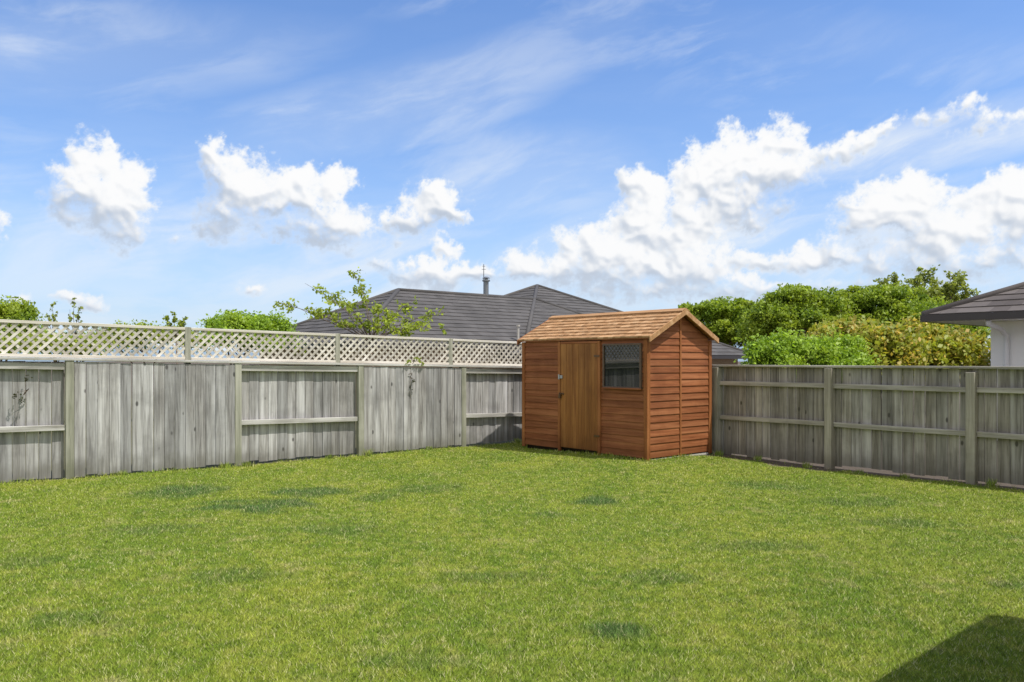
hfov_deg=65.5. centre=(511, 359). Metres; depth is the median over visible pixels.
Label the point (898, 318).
tree
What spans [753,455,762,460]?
weed tuft
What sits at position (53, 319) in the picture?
sapling
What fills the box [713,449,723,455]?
weed tuft
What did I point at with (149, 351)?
hills
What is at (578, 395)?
door
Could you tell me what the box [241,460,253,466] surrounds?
weed tuft
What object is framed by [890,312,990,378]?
shrub
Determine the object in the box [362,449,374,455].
weed tuft
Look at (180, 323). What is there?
sapling
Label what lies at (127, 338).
bush
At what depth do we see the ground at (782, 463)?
6.17 m
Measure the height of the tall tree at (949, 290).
5.787 m
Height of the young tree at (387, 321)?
3.735 m
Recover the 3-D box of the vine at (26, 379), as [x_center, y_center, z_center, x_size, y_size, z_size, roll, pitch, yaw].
[-6.323,0.396,10.281,0.119,0.409,0.227,0,0,39]
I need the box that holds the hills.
[0,344,747,360]
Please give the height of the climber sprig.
0.167 m
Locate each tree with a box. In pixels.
[273,267,453,366]
[678,296,808,348]
[734,283,862,341]
[808,281,950,334]
[867,300,990,341]
[873,271,905,286]
[901,264,980,303]
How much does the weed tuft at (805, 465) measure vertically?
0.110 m
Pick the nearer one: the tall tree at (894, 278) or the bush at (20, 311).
the bush at (20, 311)
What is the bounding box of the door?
[558,343,598,450]
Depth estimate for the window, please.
12.53 m
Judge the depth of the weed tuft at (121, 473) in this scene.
10.97 m
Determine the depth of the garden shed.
12.93 m
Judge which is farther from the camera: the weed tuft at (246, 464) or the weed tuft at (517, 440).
the weed tuft at (517, 440)
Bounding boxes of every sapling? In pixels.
[44,301,57,361]
[68,297,82,361]
[162,311,188,363]
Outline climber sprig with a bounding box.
[405,357,423,365]
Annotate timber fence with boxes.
[0,319,521,482]
[706,365,1023,484]
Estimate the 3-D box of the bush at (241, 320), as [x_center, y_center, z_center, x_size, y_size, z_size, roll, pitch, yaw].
[-7.657,0.152,23.015,3.121,3.298,3.334,0,0,0]
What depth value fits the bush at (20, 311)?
23.75 m
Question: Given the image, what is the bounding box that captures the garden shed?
[517,308,718,460]
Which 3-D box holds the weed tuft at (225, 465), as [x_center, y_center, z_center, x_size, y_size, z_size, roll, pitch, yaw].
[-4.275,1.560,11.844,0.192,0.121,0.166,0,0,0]
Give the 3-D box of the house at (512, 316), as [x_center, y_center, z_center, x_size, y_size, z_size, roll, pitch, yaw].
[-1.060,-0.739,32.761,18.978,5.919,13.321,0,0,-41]
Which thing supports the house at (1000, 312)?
on the ground at (782, 463)
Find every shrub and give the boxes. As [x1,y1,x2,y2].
[801,314,931,368]
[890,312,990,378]
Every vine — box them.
[12,375,31,404]
[409,373,415,391]
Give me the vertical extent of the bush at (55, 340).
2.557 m
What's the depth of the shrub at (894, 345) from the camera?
18.00 m
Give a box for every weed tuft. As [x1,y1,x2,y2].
[113,470,127,475]
[219,462,230,467]
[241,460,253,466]
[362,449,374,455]
[512,438,521,442]
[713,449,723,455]
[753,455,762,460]
[802,461,812,467]
[850,470,863,474]
[899,473,909,478]
[985,478,1001,488]
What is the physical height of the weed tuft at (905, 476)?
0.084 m
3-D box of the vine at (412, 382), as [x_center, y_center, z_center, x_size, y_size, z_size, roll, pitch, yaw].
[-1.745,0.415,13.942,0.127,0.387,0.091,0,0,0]
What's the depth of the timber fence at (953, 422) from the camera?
11.29 m
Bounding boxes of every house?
[238,264,746,412]
[920,282,1023,365]
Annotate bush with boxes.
[0,295,55,360]
[0,329,115,376]
[79,319,202,365]
[192,309,306,364]
[734,325,880,367]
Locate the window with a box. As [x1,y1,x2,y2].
[601,343,642,389]
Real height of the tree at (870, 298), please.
4.626 m
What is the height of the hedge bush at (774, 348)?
2.462 m
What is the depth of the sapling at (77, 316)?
18.98 m
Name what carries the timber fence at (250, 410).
on the ground at (782, 463)
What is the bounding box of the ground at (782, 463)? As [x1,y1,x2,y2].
[0,361,1023,681]
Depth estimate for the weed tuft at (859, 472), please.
11.27 m
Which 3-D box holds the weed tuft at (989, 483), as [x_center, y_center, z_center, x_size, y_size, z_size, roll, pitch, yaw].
[6.008,1.539,9.981,0.208,0.147,0.200,0,0,0]
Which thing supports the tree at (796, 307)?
on the ground at (782, 463)
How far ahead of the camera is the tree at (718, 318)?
39.16 m

